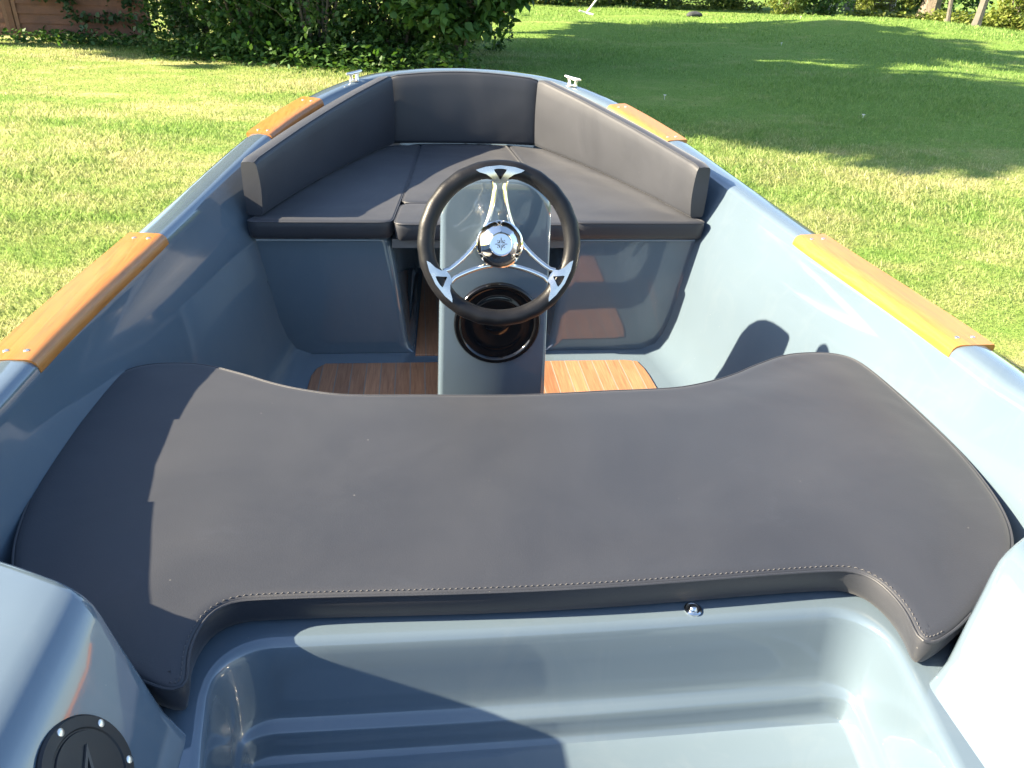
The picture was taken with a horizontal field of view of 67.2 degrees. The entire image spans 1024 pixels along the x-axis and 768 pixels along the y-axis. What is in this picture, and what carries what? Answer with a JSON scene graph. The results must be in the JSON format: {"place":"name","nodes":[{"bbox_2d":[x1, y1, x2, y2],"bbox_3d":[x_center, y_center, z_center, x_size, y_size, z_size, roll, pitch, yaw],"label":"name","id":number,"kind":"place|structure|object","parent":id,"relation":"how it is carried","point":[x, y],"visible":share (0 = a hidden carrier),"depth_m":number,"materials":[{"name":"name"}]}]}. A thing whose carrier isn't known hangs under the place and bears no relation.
{"place":"outdoors","nodes":[
{"label":"outdoors","id":0,"kind":"place"},
{"bbox_2d":[0,0,1023,371],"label":"lawn ground","id":1,"kind":"structure","parent":0,"point":[728,46],"depth_m":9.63,"materials":[{"name":"green plant"}]},
{"bbox_2d":[0,0,11,35],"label":"board fence","id":2,"kind":"object","parent":1,"relation":"on","point":[4,21],"visible":0.64,"depth_m":12.94,"materials":[{"name":"brown wood"}]},
{"bbox_2d":[3,0,20,39],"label":"fence post","id":3,"kind":"object","parent":1,"relation":"on","point":[9,12],"depth_m":12.91,"materials":[{"name":"brown wood"}]},
{"bbox_2d":[10,0,150,37],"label":"board fence","id":4,"kind":"object","parent":1,"relation":"on","point":[32,16],"visible":0.48,"depth_m":13.09,"materials":[{"name":"brown wood"}]},
{"bbox_2d":[31,0,139,33],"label":"climbing ivy","id":5,"kind":"object","parent":4,"relation":"attached to","point":[111,18],"visible":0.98,"depth_m":13.02,"materials":[{"name":"green plant"}]},
{"bbox_2d":[167,0,198,34],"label":"shrub","id":6,"kind":"object","parent":1,"relation":"on","point":[175,21],"depth_m":14.34,"materials":[{"name":"green plant"}]},
{"bbox_2d":[122,0,269,50],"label":"hedge shrub","id":7,"kind":"object","parent":1,"relation":"on","point":[177,13],"visible":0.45,"depth_m":12.41,"materials":[{"name":"green plant"}]},
{"bbox_2d":[0,25,484,73],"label":"undergrowth","id":8,"kind":"object","parent":1,"relation":"on","point":[315,58],"visible":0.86,"depth_m":11.56,"materials":[{"name":"green plant"}]},
{"bbox_2d":[179,0,320,56],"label":"hedge shrub","id":9,"kind":"object","parent":1,"relation":"on","point":[253,31],"visible":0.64,"depth_m":11.63,"materials":[{"name":"green plant"}]},
{"bbox_2d":[222,0,346,45],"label":"hedge shrub","id":10,"kind":"object","parent":1,"relation":"on","point":[273,19],"visible":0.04,"depth_m":12.64,"materials":[{"name":"green plant"}]},
{"bbox_2d":[241,0,405,65],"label":"hedge shrub","id":11,"kind":"object","parent":1,"relation":"on","point":[309,20],"visible":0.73,"depth_m":11.47,"materials":[{"name":"green plant"}]},
{"bbox_2d":[324,0,448,65],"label":"hedge shrub","id":12,"kind":"object","parent":1,"relation":"on","point":[414,34],"visible":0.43,"depth_m":11.59,"materials":[{"name":"green plant"}]},
{"bbox_2d":[376,0,514,52],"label":"hedge shrub","id":13,"kind":"object","parent":1,"relation":"on","point":[499,45],"visible":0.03,"depth_m":13.98,"materials":[{"name":"green plant"}]},
{"bbox_2d":[377,0,534,67],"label":"broadleaf bush","id":14,"kind":"object","parent":1,"relation":"on","point":[464,21],"visible":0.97,"depth_m":10.99,"materials":[{"name":"green plant"}]},
{"bbox_2d":[0,68,1023,767],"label":"motorboat","id":15,"kind":"object","parent":1,"relation":"on","point":[494,290],"visible":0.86,"depth_m":1.34,"materials":[{"name":"grey plastic"}]},
{"bbox_2d":[247,145,419,238],"bbox_3d":[-0.593,-0.735,2.815,0.436,0.067,1.108,1,29,-2],"label":"seat cushion","id":16,"kind":"object","parent":15,"relation":"on","point":[361,198],"visible":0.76,"depth_m":2.48,"materials":[{"name":"grey leather"}]},
{"bbox_2d":[241,76,394,215],"bbox_3d":[-0.662,-0.888,2.747,0.090,0.270,1.088,9,30,11],"label":"back cushion","id":17,"kind":"object","parent":16,"relation":"on","point":[345,129],"visible":1,"depth_m":2.69,"materials":[{"name":"grey leather"}]},
{"bbox_2d":[390,71,537,144],"bbox_3d":[-0.201,-1.177,3.277,0.621,0.287,0.087,-1,30,-6],"label":"back cushion","id":18,"kind":"object","parent":15,"relation":"attached to","point":[462,107],"visible":0.98,"depth_m":3.25,"materials":[{"name":"grey leather"}]},
{"bbox_2d":[402,144,550,203],"bbox_3d":[-0.158,-0.800,2.966,0.512,0.068,0.879,-1,30,-6],"label":"seat cushion","id":19,"kind":"object","parent":15,"relation":"on","point":[435,166],"visible":0.49,"depth_m":3.03,"materials":[{"name":"grey leather"}]},
{"bbox_2d":[394,203,563,240],"bbox_3d":[-0.099,-0.527,2.490,0.554,0.068,0.221,-1,30,-6],"label":"seat cushion","id":20,"kind":"object","parent":15,"relation":"on","point":[407,219],"visible":0.21,"depth_m":2.41,"materials":[{"name":"grey leather"}]},
{"bbox_2d":[11,352,1013,709],"bbox_3d":[0.033,0.171,1.392,1.685,0.067,0.871,-1,30,-6],"label":"seat cushion","id":21,"kind":"object","parent":15,"relation":"on","point":[175,516],"visible":0.91,"depth_m":1.28,"materials":[{"name":"grey leather"}]},
{"bbox_2d":[510,146,704,238],"bbox_3d":[0.302,-0.753,2.917,0.436,0.067,1.108,-4,30,-11],"label":"seat cushion","id":22,"kind":"object","parent":15,"relation":"on","point":[604,206],"visible":0.69,"depth_m":2.58,"materials":[{"name":"grey leather"}]},
{"bbox_2d":[535,80,709,217],"bbox_3d":[0.378,-0.909,2.864,0.090,0.270,1.088,-12,33,-24],"label":"back cushion","id":23,"kind":"object","parent":22,"relation":"on","point":[574,126],"visible":1,"depth_m":2.83,"materials":[{"name":"grey leather"}]},
{"bbox_2d":[538,0,584,5],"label":"garden shrub","id":24,"kind":"object","parent":1,"relation":"on","point":[561,2],"visible":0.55,"depth_m":27.21,"materials":[{"name":"green plant"}]},
{"bbox_2d":[579,0,596,14],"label":"leaning pole","id":25,"kind":"object","parent":1,"relation":"on","point":[590,7],"visible":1,"depth_m":23.50,"materials":[{"name":"white metal"}]},
{"bbox_2d":[589,0,636,5],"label":"garden shrub","id":26,"kind":"object","parent":1,"relation":"on","point":[633,3],"visible":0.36,"depth_m":28.05,"materials":[{"name":"green plant"}]},
{"bbox_2d":[635,0,698,5],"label":"garden shrub","id":27,"kind":"object","parent":1,"relation":"on","point":[671,4],"visible":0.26,"depth_m":28.84,"materials":[{"name":"green plant"}]},
{"bbox_2d":[686,11,702,16],"bbox_3d":[5.523,-11.207,23.374,0.509,0.209,0.367,-1,30,-6],"label":"garden stone","id":28,"kind":"object","parent":1,"relation":"on","point":[694,13],"visible":0.79,"depth_m":23.24,"materials":[{"name":"grey stone"}]},
{"bbox_2d":[700,0,747,8],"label":"garden shrub","id":29,"kind":"object","parent":1,"relation":"on","point":[728,1],"visible":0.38,"depth_m":28.62,"materials":[{"name":"green plant"}]},
{"bbox_2d":[529,0,1023,31],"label":"border growth","id":30,"kind":"object","parent":1,"relation":"on","point":[927,15],"visible":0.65,"depth_m":26.05,"materials":[{"name":"green plant"}]},
{"bbox_2d":[763,0,808,15],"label":"garden shrub","id":31,"kind":"object","parent":1,"relation":"on","point":[783,7],"visible":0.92,"depth_m":25.29,"materials":[{"name":"green plant"}]},
{"bbox_2d":[790,0,856,16],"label":"garden shrub","id":32,"kind":"object","parent":1,"relation":"on","point":[821,9],"visible":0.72,"depth_m":25.48,"materials":[{"name":"green plant"}]},
{"bbox_2d":[828,0,896,10],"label":"shrub","id":33,"kind":"object","parent":1,"relation":"on","point":[847,8],"visible":0.2,"depth_m":29.48,"materials":[{"name":"green plant"}]},
{"bbox_2d":[854,0,876,15],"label":"garden shrub","id":34,"kind":"object","parent":1,"relation":"on","point":[869,5],"visible":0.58,"depth_m":28.14,"materials":[{"name":"green plant"}]},
{"bbox_2d":[866,0,920,15],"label":"garden shrub","id":35,"kind":"object","parent":1,"relation":"on","point":[881,5],"visible":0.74,"depth_m":28.61,"materials":[{"name":"green plant"}]},
{"bbox_2d":[915,0,941,16],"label":"garden tree","id":36,"kind":"object","parent":1,"relation":"on","point":[928,5],"visible":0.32,"depth_m":28.05,"materials":[{"name":"brown plant"}]},
{"bbox_2d":[896,0,992,15],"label":"garden shrub","id":37,"kind":"object","parent":1,"relation":"on","point":[971,4],"visible":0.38,"depth_m":30.48,"materials":[{"name":"green plant"}]},
{"bbox_2d":[945,0,953,22],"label":"garden tree","id":38,"kind":"object","parent":1,"relation":"on","point":[949,10],"visible":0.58,"depth_m":23.89,"materials":[{"name":"brown plant"}]},
{"bbox_2d":[971,0,988,26],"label":"garden tree","id":39,"kind":"object","parent":1,"relation":"on","point":[980,13],"visible":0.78,"depth_m":23.34,"materials":[{"name":"brown plant"}]},
{"bbox_2d":[985,0,1023,27],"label":"garden shrub","id":40,"kind":"object","parent":1,"relation":"on","point":[1017,9],"visible":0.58,"depth_m":24.66,"materials":[{"name":"green plant"}]}
]}

